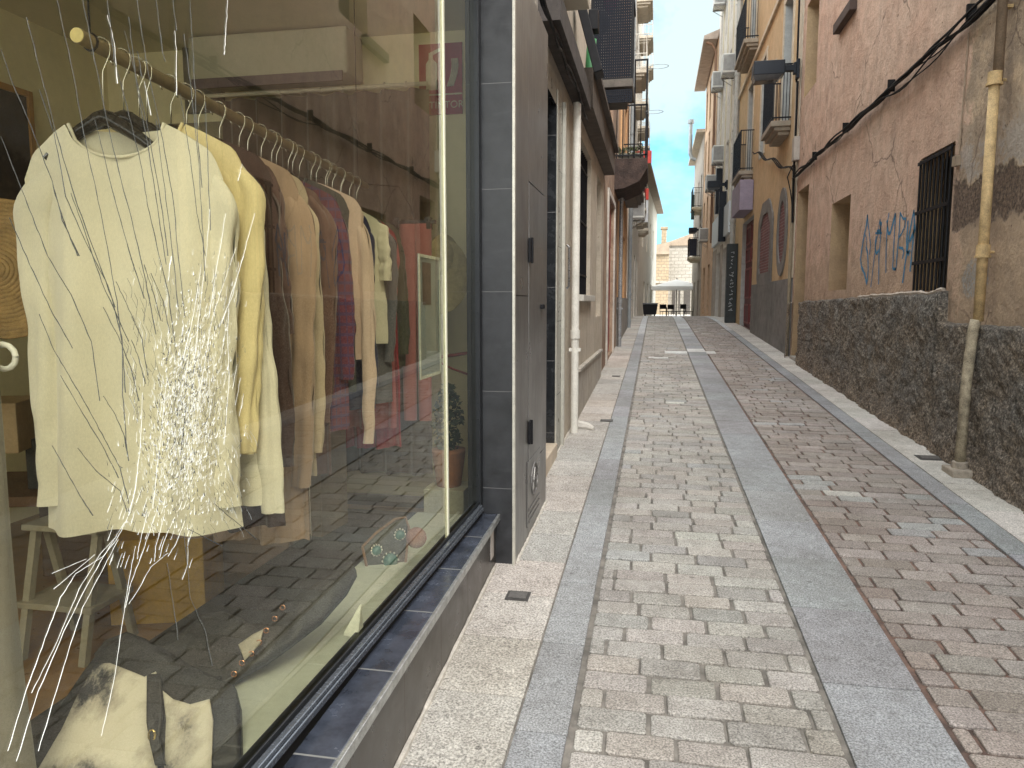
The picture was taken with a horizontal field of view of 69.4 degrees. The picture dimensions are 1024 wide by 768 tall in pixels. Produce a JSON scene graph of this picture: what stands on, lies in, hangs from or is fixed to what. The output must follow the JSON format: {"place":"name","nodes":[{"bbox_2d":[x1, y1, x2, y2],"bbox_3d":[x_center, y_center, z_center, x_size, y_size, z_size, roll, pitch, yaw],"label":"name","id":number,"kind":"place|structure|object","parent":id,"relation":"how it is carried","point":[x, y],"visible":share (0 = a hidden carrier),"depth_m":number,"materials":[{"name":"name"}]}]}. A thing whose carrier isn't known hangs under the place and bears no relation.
{"place":"outdoors","nodes":[
{"label":"outdoors","id":0,"kind":"place"},
{"bbox_2d":[25,438,37,488],"bbox_3d":[-2.031,0.359,3.661,0.550,0.240,0.300,-1,6,-6],"label":"storage box","id":1,"kind":"object","parent":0,"point":[31,468],"visible":0.11,"depth_m":3.49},
{"bbox_2d":[1,395,34,453],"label":"wooden crate","id":2,"kind":"object","parent":1,"relation":"on","point":[18,426],"visible":0.55,"depth_m":3.36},
{"bbox_2d":[347,492,423,507],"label":"ground","id":3,"kind":"structure","parent":0,"point":[394,500],"depth_m":5.24,"materials":[{"name":"stone"}]},
{"bbox_2d":[0,0,590,767],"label":"shop building","id":4,"kind":"structure","parent":3,"relation":"on","point":[326,694],"depth_m":3.73,"materials":[{"name":"paint"}]},
{"bbox_2d":[0,198,27,339],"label":"straw basket","id":5,"kind":"object","parent":4,"relation":"hanging from","point":[13,322],"visible":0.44,"depth_m":2.27,"materials":[{"name":"wicker"}]},
{"bbox_2d":[0,393,36,767],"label":"hanging scarf","id":6,"kind":"object","parent":4,"relation":"hanging from","point":[12,684],"visible":0.99,"depth_m":1.53,"materials":[{"name":"grey fabric"}]},
{"bbox_2d":[0,341,18,371],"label":"white ring","id":7,"kind":"object","parent":6,"relation":"attached to","point":[12,349],"visible":1,"depth_m":1.52,"materials":[{"name":"white paint"}]},
{"bbox_2d":[0,82,36,199],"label":"framed board","id":8,"kind":"object","parent":4,"relation":"attached to","point":[17,136],"visible":0.61,"depth_m":4.64,"materials":[{"name":"black wood"}]},
{"bbox_2d":[7,471,37,506],"bbox_3d":[-2.208,0.512,3.686,1.100,0.050,0.550,-1,6,-6],"label":"table","id":9,"kind":"object","parent":4,"relation":"on","point":[20,494],"depth_m":3.50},
{"bbox_2d":[17,515,138,667],"bbox_3d":[-1.766,0.815,2.994,0.340,0.528,0.308,1,6,11],"label":"step stool","id":10,"kind":"object","parent":4,"relation":"on","point":[101,596],"visible":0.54,"depth_m":2.94,"materials":[{"name":"wood"}]},
{"bbox_2d":[39,507,121,575],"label":"stacked boxes","id":11,"kind":"object","parent":4,"relation":"on","point":[74,549],"visible":0.24,"depth_m":3.79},
{"bbox_2d":[34,633,242,767],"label":"cowhide bag","id":12,"kind":"object","parent":4,"relation":"on","point":[166,708],"visible":0.98,"depth_m":1.82,"materials":[{"name":"beige leather"}]},
{"bbox_2d":[107,529,224,624],"bbox_3d":[-1.563,0.845,3.368,0.400,0.380,0.300,-1,6,-6],"label":"yellow box","id":13,"kind":"object","parent":4,"relation":"on","point":[152,602],"visible":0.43,"depth_m":3.23,"materials":[{"name":"cardboard"}]},
{"bbox_2d":[155,121,222,139],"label":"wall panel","id":14,"kind":"structure","parent":4,"relation":"attached to","point":[212,128],"depth_m":5.29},
{"bbox_2d":[182,48,224,113],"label":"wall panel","id":15,"kind":"structure","parent":4,"relation":"attached to","point":[187,80],"depth_m":5.29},
{"bbox_2d":[70,0,368,189],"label":"clothes rail","id":16,"kind":"object","parent":4,"relation":"hanging from","point":[80,36],"visible":0.91,"depth_m":2.33,"materials":[{"name":"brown wood"}]},
{"bbox_2d":[43,36,153,159],"bbox_3d":[-1.057,-0.734,1.911,0.329,0.315,0.041,1,6,5],"label":"clothes hanger","id":17,"kind":"object","parent":16,"relation":"hanging from","point":[117,123],"visible":0.74,"depth_m":1.91,"materials":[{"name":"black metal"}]},
{"bbox_2d":[13,122,242,536],"bbox_3d":[-1.018,-0.138,1.978,0.608,1.076,0.201,0,6,0],"label":"sweater","id":18,"kind":"object","parent":17,"relation":"hanging from","point":[62,426],"visible":0.9,"depth_m":1.93,"materials":[{"name":"fabric"}]},
{"bbox_2d":[95,48,158,131],"bbox_3d":[-1.049,-0.756,1.994,0.324,0.289,0.041,1,6,6],"label":"clothes hanger","id":19,"kind":"object","parent":16,"relation":"hanging from","point":[136,121],"visible":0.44,"depth_m":1.98,"materials":[{"name":"silver metal"}]},
{"bbox_2d":[98,122,265,454],"bbox_3d":[-0.980,-0.255,2.049,0.617,0.901,0.136,1,6,7],"label":"blouse","id":20,"kind":"object","parent":19,"relation":"hanging from","point":[246,190],"visible":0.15,"depth_m":2.01,"materials":[{"name":"fabric"}]},
{"bbox_2d":[128,56,145,116],"bbox_3d":[-1.042,-0.748,2.066,0.309,0.322,0.024,1,6,6],"label":"clothes hanger","id":21,"kind":"object","parent":16,"relation":"hanging from","point":[141,80],"visible":0.21,"depth_m":2.05,"materials":[{"name":"silver metal"}]},
{"bbox_2d":[239,165,284,513],"bbox_3d":[-0.961,-0.158,2.125,0.609,1.060,0.139,1,6,6],"label":"shirt","id":22,"kind":"object","parent":21,"relation":"hanging from","point":[262,471],"visible":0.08,"depth_m":2.12,"materials":[{"name":"fabric"}]},
{"bbox_2d":[160,74,178,128],"bbox_3d":[-1.025,-0.793,2.222,0.345,0.266,0.024,1,6,8],"label":"clothes hanger","id":23,"kind":"object","parent":16,"relation":"hanging from","point":[174,126],"visible":0.2,"depth_m":2.21,"materials":[{"name":"silver metal"}]},
{"bbox_2d":[208,134,294,532],"bbox_3d":[-0.992,-0.152,2.283,0.656,1.206,0.188,1,6,11],"label":"coat","id":24,"kind":"object","parent":23,"relation":"hanging from","point":[253,164],"visible":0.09,"depth_m":2.24,"materials":[{"name":"fabric"}]},
{"bbox_2d":[188,89,204,129],"bbox_3d":[-1.009,-0.810,2.380,0.333,0.266,0.024,1,6,6],"label":"clothes hanger","id":25,"kind":"object","parent":16,"relation":"hanging from","point":[202,107],"visible":0.17,"depth_m":2.37,"materials":[{"name":"silver metal"}]},
{"bbox_2d":[266,165,293,333],"bbox_3d":[-1.011,-0.319,2.428,0.600,0.906,0.190,1,6,11],"label":"jacket","id":26,"kind":"object","parent":25,"relation":"hanging from","point":[283,232],"visible":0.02,"depth_m":2.40,"materials":[{"name":"fabric"}]},
{"bbox_2d":[211,101,225,137],"bbox_3d":[-0.995,-0.827,2.517,0.249,0.263,0.024,1,6,11],"label":"clothes hanger","id":27,"kind":"object","parent":16,"relation":"hanging from","point":[223,116],"visible":0.19,"depth_m":2.50,"materials":[{"name":"silver metal"}]},
{"bbox_2d":[172,156,317,544],"bbox_3d":[-0.988,-0.121,2.595,0.654,1.356,0.177,1,6,11],"label":"robe","id":28,"kind":"object","parent":27,"relation":"hanging from","point":[302,247],"visible":0.24,"depth_m":2.54,"materials":[{"name":"fabric"}]},
{"bbox_2d":[230,112,244,146],"bbox_3d":[-0.981,-0.844,2.658,0.321,0.261,0.024,1,6,10],"label":"clothes hanger","id":29,"kind":"object","parent":16,"relation":"hanging from","point":[242,128],"visible":0.22,"depth_m":2.65,"materials":[{"name":"silver metal"}]},
{"bbox_2d":[292,175,325,475],"bbox_3d":[-0.983,-0.234,2.731,0.617,1.151,0.184,1,6,11],"label":"tunic","id":30,"kind":"object","parent":29,"relation":"hanging from","point":[319,403],"visible":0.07,"depth_m":2.69,"materials":[{"name":"fabric"}]},
{"bbox_2d":[253,124,266,157],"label":"clothes hanger","id":31,"kind":"object","parent":16,"relation":"hanging from","point":[264,139],"visible":0.21,"depth_m":2.83,"materials":[{"name":"silver metal"}]},
{"bbox_2d":[303,185,337,474],"bbox_3d":[-0.968,-0.225,2.916,0.594,1.171,0.178,1,6,11],"label":"dress","id":32,"kind":"object","parent":31,"relation":"hanging from","point":[328,236],"visible":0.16,"depth_m":2.85,"materials":[{"name":"fabric"}]},
{"bbox_2d":[269,132,281,163],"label":"clothes hanger","id":33,"kind":"object","parent":16,"relation":"hanging from","point":[279,147],"visible":0.22,"depth_m":2.97,"materials":[{"name":"silver metal"}]},
{"bbox_2d":[301,181,355,430],"bbox_3d":[-0.940,-0.321,3.036,0.618,1.016,0.167,0,6,4],"label":"cardigan","id":34,"kind":"object","parent":33,"relation":"hanging from","point":[344,365],"visible":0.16,"depth_m":3.00,"materials":[{"name":"fabric"}]},
{"bbox_2d":[281,139,303,180],"bbox_3d":[-0.937,-0.895,3.095,0.321,0.256,0.026,1,6,11],"label":"clothes hanger","id":35,"kind":"object","parent":16,"relation":"hanging from","point":[299,178],"visible":0.26,"depth_m":3.08,"materials":[{"name":"silver metal"}]},
{"bbox_2d":[303,178,355,391],"bbox_3d":[-0.932,-0.413,3.144,0.538,0.896,0.175,1,6,11],"label":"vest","id":36,"kind":"object","parent":35,"relation":"hanging from","point":[341,202],"visible":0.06,"depth_m":3.07,"materials":[{"name":"fabric"}]},
{"bbox_2d":[292,145,304,179],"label":"clothes hanger","id":37,"kind":"object","parent":16,"relation":"hanging from","point":[300,162],"visible":0.24,"depth_m":3.21,"materials":[{"name":"silver metal"}]},
{"bbox_2d":[319,183,376,443],"bbox_3d":[-0.908,-0.308,3.282,0.631,1.136,0.172,0,6,4],"label":"shirt dress","id":38,"kind":"object","parent":37,"relation":"hanging from","point":[362,267],"visible":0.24,"depth_m":3.23,"materials":[{"name":"fabric"}]},
{"bbox_2d":[309,154,320,181],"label":"clothes hanger","id":39,"kind":"object","parent":16,"relation":"hanging from","point":[319,166],"visible":0.23,"depth_m":3.40,"materials":[{"name":"silver metal"}]},
{"bbox_2d":[349,216,378,410],"bbox_3d":[-0.900,-0.367,3.478,0.565,0.971,0.185,1,6,11],"label":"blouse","id":40,"kind":"object","parent":39,"relation":"hanging from","point":[355,400],"visible":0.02,"depth_m":3.47,"materials":[{"name":"fabric"}]},
{"bbox_2d":[368,184,435,420],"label":"trousers","id":41,"kind":"object","parent":16,"relation":"hanging from","point":[415,236],"visible":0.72,"depth_m":4.14,"materials":[{"name":"fabric"}]},
{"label":"clothes hanger","id":42,"kind":"object","parent":16,"relation":"hanging from","visible":0},
{"bbox_2d":[368,214,398,403],"bbox_3d":[-0.857,-0.388,3.687,0.599,0.966,0.182,1,6,11],"label":"pullover","id":43,"kind":"object","parent":42,"relation":"hanging from","point":[385,360],"visible":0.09,"depth_m":3.65,"materials":[{"name":"fabric"}]},
{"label":"clothes hanger","id":44,"kind":"object","parent":16,"relation":"hanging from","visible":0},
{"bbox_2d":[362,211,391,343],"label":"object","id":45,"kind":"object","parent":44,"relation":"hanging from","point":[383,261],"visible":0.17,"depth_m":3.51,"materials":[{"name":"fabric"}]},
{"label":"clothes hanger","id":46,"kind":"object","parent":16,"relation":"hanging from","visible":0},
{"bbox_2d":[349,232,399,428],"bbox_3d":[-0.851,-0.322,3.819,0.548,1.106,0.186,1,6,11],"label":"blouse","id":47,"kind":"object","parent":46,"relation":"hanging from","point":[385,415],"visible":0.03,"depth_m":3.83,"materials":[{"name":"fabric"}]},
{"bbox_2d":[94,560,356,684],"bbox_3d":[-0.822,0.744,2.204,0.774,0.241,0.351,-3,7,-23],"label":"leather jacket","id":48,"kind":"object","parent":4,"relation":"on","point":[240,648],"visible":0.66,"depth_m":2.23,"materials":[{"name":"black leather"}]},
{"bbox_2d":[1,0,483,767],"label":"shop window","id":49,"kind":"structure","parent":4,"relation":"in","point":[280,735],"depth_m":2.03,"materials":[{"name":"clear glass"}]},
{"bbox_2d":[222,537,290,589],"bbox_3d":[-1.305,0.475,3.661,0.480,1.050,0.250,0,6,2],"label":"cardboard panel","id":50,"kind":"object","parent":4,"relation":"on","point":[243,558],"depth_m":3.57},
{"bbox_2d":[188,26,362,91],"bbox_3d":[-1.611,-2.178,5.039,1.150,0.350,0.298,1,6,11],"label":"air conditioner","id":51,"kind":"object","parent":4,"relation":"attached to","point":[303,58],"visible":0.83,"depth_m":4.91,"materials":[{"name":"plastic"}]},
{"bbox_2d":[181,81,432,475],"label":"wall","id":52,"kind":"structure","parent":4,"relation":"hanging from","point":[392,131],"depth_m":5.02,"materials":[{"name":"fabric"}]},
{"bbox_2d":[291,429,347,545],"bbox_3d":[-1.001,0.550,3.662,0.280,0.900,0.250,2,7,17],"label":"cardboard panel","id":53,"kind":"object","parent":4,"relation":"on","point":[328,503],"visible":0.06,"depth_m":3.59,"materials":[{"name":"cardboard"}]},
{"bbox_2d":[344,604,362,636],"bbox_3d":[-0.506,0.757,2.366,0.050,0.098,0.050,1,6,11],"label":"white cone","id":54,"kind":"object","parent":4,"relation":"on","point":[355,625],"visible":0.8,"depth_m":2.36,"materials":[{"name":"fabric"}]},
{"bbox_2d":[361,516,409,566],"bbox_3d":[-0.541,0.734,3.179,0.213,0.317,0.128,-2,7,-18],"label":"studded bag","id":55,"kind":"object","parent":4,"relation":"on","point":[386,544],"visible":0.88,"depth_m":3.16,"materials":[{"name":"grey leather"}]},
{"bbox_2d":[406,527,426,547],"bbox_3d":[-0.385,0.619,2.979,0.084,0.084,0.084,1,6,11],"label":"pink pouf","id":56,"kind":"object","parent":4,"relation":"on","point":[416,537],"visible":1,"depth_m":2.95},
{"bbox_2d":[417,253,441,379],"bbox_3d":[-0.339,-0.279,3.064,0.008,0.498,0.294,1,6,11],"label":"poster holder","id":57,"kind":"object","parent":4,"relation":"attached to","point":[429,306],"visible":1,"depth_m":3.05,"materials":[{"name":"white plastic"}]},
{"bbox_2d":[419,42,462,114],"bbox_3d":[-0.478,-2.050,4.976,0.317,0.460,0.021,1,6,11],"label":"extinguisher sign","id":58,"kind":"object","parent":4,"relation":"attached to","point":[429,63],"visible":0.86,"depth_m":4.97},
{"bbox_2d":[424,480,467,513],"bbox_3d":[-0.374,0.759,4.409,0.240,0.320,0.240,1,6,11],"label":"display cube","id":59,"kind":"object","parent":4,"relation":"on","point":[434,497],"visible":0.34,"depth_m":4.29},
{"bbox_2d":[430,382,464,487],"bbox_3d":[-0.379,0.293,4.360,0.213,0.617,0.213,1,6,11],"label":"potted plant","id":60,"kind":"object","parent":59,"relation":"on","point":[456,458],"visible":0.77,"depth_m":4.32,"materials":[{"name":"green plant"}]},
{"bbox_2d":[432,234,466,313],"bbox_3d":[-0.439,-0.698,4.705,0.380,0.507,0.190,1,6,11],"label":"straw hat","id":61,"kind":"object","parent":4,"relation":"hanging from","point":[456,275],"visible":0.52,"depth_m":4.63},
{"bbox_2d":[528,183,544,460],"bbox_3d":[0.148,-0.339,4.376,0.031,1.590,0.545,1,6,11],"label":"utility door","id":62,"kind":"structure","parent":4,"relation":"in","point":[536,306],"depth_m":4.35,"materials":[{"name":"black metal"}]},
{"bbox_2d":[539,0,588,122],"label":"cable","id":63,"kind":"object","parent":4,"relation":"attached to","point":[557,38],"visible":1,"depth_m":5.24,"materials":[{"name":"black rubber"}]},
{"bbox_2d":[564,0,588,10],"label":"sign box","id":64,"kind":"object","parent":4,"relation":"attached to","point":[571,5],"visible":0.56,"depth_m":5.76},
{"bbox_2d":[563,0,618,437],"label":"beige building","id":65,"kind":"structure","parent":3,"relation":"on","point":[599,147],"depth_m":8.64,"materials":[{"name":"paint"}]},
{"bbox_2d":[569,102,580,433],"bbox_3d":[0.593,-1.044,6.891,0.108,3.041,0.090,1,6,11],"label":"drainpipe","id":66,"kind":"object","parent":65,"relation":"attached to","point":[574,349],"visible":0.97,"depth_m":6.86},
{"bbox_2d":[578,9,603,79],"bbox_3d":[0.756,-3.144,7.059,0.256,0.859,0.544,1,6,11],"label":"floodlight","id":67,"kind":"object","parent":65,"relation":"attached to","point":[590,24],"visible":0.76,"depth_m":6.80,"materials":[{"name":"black metal"}]},
{"bbox_2d":[591,0,635,109],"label":"lattice balcony","id":68,"kind":"structure","parent":65,"relation":"attached to","point":[619,89],"depth_m":8.55,"materials":[{"name":"black metal"}]},
{"bbox_2d":[602,9,619,369],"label":"peeling house","id":69,"kind":"structure","parent":3,"relation":"on","point":[609,272],"depth_m":13.51,"materials":[{"name":"white paint"}]},
{"bbox_2d":[608,209,610,350],"bbox_3d":[1.670,-1.866,13.199,0.070,2.675,1.760,1,6,11],"label":"door","id":70,"kind":"structure","parent":69,"relation":"in","point":[610,209],"depth_m":13.73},
{"bbox_2d":[617,198,624,346],"bbox_3d":[2.234,-2.355,15.239,0.120,3.180,0.100,1,6,11],"label":"drainpipe","id":71,"kind":"object","parent":69,"relation":"attached to","point":[619,302],"visible":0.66,"depth_m":15.21,"materials":[{"name":"silver metal"}]},
{"bbox_2d":[615,5,643,345],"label":"orange house","id":72,"kind":"structure","parent":3,"relation":"on","point":[634,202],"depth_m":18.36,"materials":[{"name":"paint"}]},
{"bbox_2d":[614,58,648,200],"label":"iron balcony","id":73,"kind":"structure","parent":72,"relation":"attached to","point":[631,178],"depth_m":13.79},
{"bbox_2d":[626,0,653,318],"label":"white house","id":74,"kind":"structure","parent":3,"relation":"on","point":[644,17],"depth_m":26.02,"materials":[{"name":"paint"}]},
{"bbox_2d":[627,0,635,327],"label":"drainpipe","id":75,"kind":"object","parent":74,"relation":"attached to","point":[629,294],"visible":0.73,"depth_m":20.60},
{"bbox_2d":[632,198,644,228],"bbox_3d":[3.693,-5.028,21.821,0.440,0.849,0.722,1,6,11],"label":"air conditioner","id":76,"kind":"object","parent":74,"relation":"attached to","point":[639,213],"visible":0.55,"depth_m":21.48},
{"bbox_2d":[638,163,663,315],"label":"cream house","id":77,"kind":"structure","parent":3,"relation":"on","point":[647,265],"depth_m":43.56,"materials":[{"name":"paint"}]},
{"bbox_2d":[655,227,692,314],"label":"stone building","id":78,"kind":"structure","parent":3,"relation":"on","point":[672,263],"depth_m":71.29,"materials":[{"name":"beige stone"}]},
{"bbox_2d":[672,290,689,313],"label":"door","id":79,"kind":"structure","parent":78,"relation":"in","point":[686,292],"depth_m":71.62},
{"bbox_2d":[687,129,704,315],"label":"grey house","id":80,"kind":"structure","parent":3,"relation":"on","point":[698,149],"depth_m":40.94,"materials":[{"name":"white paint"}]},
{"bbox_2d":[694,29,719,315],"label":"orange house","id":81,"kind":"structure","parent":3,"relation":"on","point":[705,69],"depth_m":34.49,"materials":[{"name":"clear paint"}]},
{"bbox_2d":[706,42,716,242],"bbox_3d":[8.279,-10.106,31.089,0.488,8.246,0.100,1,6,11],"label":"drainpipe","id":82,"kind":"object","parent":81,"relation":"attached to","point":[714,114],"visible":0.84,"depth_m":30.95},
{"bbox_2d":[711,0,742,316],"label":"white house","id":83,"kind":"structure","parent":3,"relation":"on","point":[725,101],"depth_m":26.98,"materials":[{"name":"paint"}]},
{"bbox_2d":[711,71,722,97],"bbox_3d":[7.854,-11.429,28.298,0.410,0.850,0.722,1,6,11],"label":"air conditioner","id":84,"kind":"object","parent":83,"relation":"attached to","point":[716,84],"visible":0.84,"depth_m":27.97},
{"bbox_2d":[711,145,723,168],"bbox_3d":[7.589,-8.296,27.262,0.410,0.850,0.722,1,6,11],"label":"air conditioner","id":85,"kind":"object","parent":83,"relation":"attached to","point":[718,155],"visible":1,"depth_m":26.93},
{"bbox_2d":[715,168,726,241],"bbox_3d":[7.489,-6.466,26.598,0.240,2.800,2.150,1,6,11],"label":"banner box","id":86,"kind":"object","parent":83,"relation":"attached to","point":[720,199],"visible":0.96,"depth_m":25.69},
{"bbox_2d":[721,53,735,85],"bbox_3d":[6.984,-10.136,23.897,0.410,0.850,0.722,1,6,11],"label":"air conditioner","id":87,"kind":"object","parent":83,"relation":"attached to","point":[727,65],"visible":0.99,"depth_m":23.57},
{"bbox_2d":[724,244,737,322],"bbox_3d":[6.676,-3.011,22.548,0.310,2.478,0.311,1,6,11],"label":"vertical sign","id":88,"kind":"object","parent":3,"relation":"on","point":[731,281],"depth_m":22.41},
{"bbox_2d":[731,0,804,355],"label":"ochre house","id":89,"kind":"structure","parent":3,"relation":"on","point":[766,29],"depth_m":16.46,"materials":[{"name":"paint"}]},
{"bbox_2d":[729,0,742,243],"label":"drainpipe","id":90,"kind":"object","parent":89,"relation":"attached to","point":[739,4],"visible":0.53,"depth_m":22.75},
{"bbox_2d":[731,179,753,217],"bbox_3d":[6.209,-4.968,19.968,0.340,0.760,2.000,1,6,11],"label":"sign box","id":91,"kind":"object","parent":89,"relation":"attached to","point":[742,199],"visible":1,"depth_m":19.03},
{"bbox_2d":[743,219,753,328],"bbox_3d":[6.537,-2.974,20.177,0.090,2.950,2.480,1,6,11],"label":"door","id":92,"kind":"structure","parent":89,"relation":"in","point":[750,226],"depth_m":20.64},
{"bbox_2d":[751,58,799,85],"bbox_3d":[4.581,-5.433,12.855,0.778,0.350,0.340,1,6,11],"label":"street lamp","id":93,"kind":"object","parent":89,"relation":"attached to","point":[768,72],"visible":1,"depth_m":12.74,"materials":[{"name":"black metal"}]},
{"bbox_2d":[753,0,799,222],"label":"cable bundle","id":94,"kind":"object","parent":89,"relation":"attached to","point":[775,161],"visible":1,"depth_m":12.99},
{"bbox_2d":[785,165,795,355],"bbox_3d":[4.990,-2.183,13.269,0.055,3.382,0.055,1,6,11],"label":"drainpipe","id":95,"kind":"object","parent":89,"relation":"attached to","point":[790,265],"visible":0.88,"depth_m":13.27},
{"bbox_2d":[784,0,1023,513],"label":"pink house","id":96,"kind":"structure","parent":3,"relation":"on","point":[888,201],"depth_m":6.98,"materials":[{"name":"paint"}]},
{"bbox_2d":[791,136,799,161],"bbox_3d":[4.947,-4.094,12.892,0.098,0.400,0.200,1,6,11],"label":"junction box","id":97,"kind":"object","parent":96,"relation":"attached to","point":[795,148],"visible":1,"depth_m":12.80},
{"bbox_2d":[792,0,995,178],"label":"cable bundle","id":98,"kind":"object","parent":96,"relation":"attached to","point":[972,14],"visible":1,"depth_m":6.86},
{"bbox_2d":[952,32,969,166],"bbox_3d":[3.612,-2.279,5.956,0.039,1.020,0.096,1,6,11],"label":"conduit","id":99,"kind":"object","parent":96,"relation":"attached to","point":[956,160],"visible":1,"depth_m":5.96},
{"bbox_2d":[941,0,1013,478],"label":"drainpipe","id":100,"kind":"object","parent":96,"relation":"attached to","point":[957,467],"visible":0.94,"depth_m":5.31,"materials":[{"name":"metal"}]},
{"bbox_2d":[401,316,643,767],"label":"pavement","id":101,"kind":"structure","parent":0,"point":[470,717],"depth_m":3.16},
{"bbox_2d":[504,590,530,601],"bbox_3d":[0.028,0.995,3.483,0.110,0.011,0.100,1,6,11],"label":"utility cover","id":102,"kind":"object","parent":101,"relation":"on","point":[518,595],"visible":1,"depth_m":3.47,"materials":[{"name":"metal"}]},
{"bbox_2d":[655,314,690,315],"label":"plaza paving","id":103,"kind":"structure","parent":0,"point":[674,315],"depth_m":65.90,"materials":[{"name":"stone"}]},
{"bbox_2d":[651,278,692,310],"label":"parasol","id":104,"kind":"object","parent":103,"relation":"on","point":[676,284],"visible":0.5,"depth_m":47.11,"materials":[{"name":"white fabric"}]},
{"bbox_2d":[642,0,719,243],"label":"sky","id":105,"kind":"structure","parent":0,"point":[680,27],"materials":[{"name":"blue"}]},
{"bbox_2d":[502,316,1023,767],"bbox_3d":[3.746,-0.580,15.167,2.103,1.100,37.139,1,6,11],"label":"road","id":106,"kind":"structure","parent":0,"point":[770,737],"depth_m":3.51,"materials":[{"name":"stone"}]},
{"bbox_2d":[504,316,1023,767],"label":"stone strip","id":107,"kind":"object","parent":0,"point":[885,714],"visible":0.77,"depth_m":3.37,"materials":[{"name":"grey stone"}]},
{"bbox_2d":[709,316,1023,543],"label":"pavement","id":108,"kind":"structure","parent":0,"point":[998,511],"depth_m":6.34,"materials":[{"name":"concrete"}]},
{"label":"clothes hanger","id":109,"kind":"object","parent":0,"visible":0},
{"bbox_2d":[370,214,409,365],"bbox_3d":[-0.836,-0.510,4.063,0.575,0.826,0.187,1,6,11],"label":"coat","id":110,"kind":"object","parent":109,"relation":"hanging from","point":[403,326],"visible":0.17,"depth_m":4.02,"materials":[{"name":"fabric"}]},
{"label":"clothes hanger","id":111,"kind":"object","parent":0,"visible":0},
{"bbox_2d":[346,222,401,448],"bbox_3d":[-0.783,-0.263,3.962,0.376,1.216,0.186,1,6,11],"label":"dress","id":112,"kind":"object","parent":111,"relation":"hanging from","point":[387,437],"visible":0.13,"depth_m":3.97,"materials":[{"name":"fabric"}]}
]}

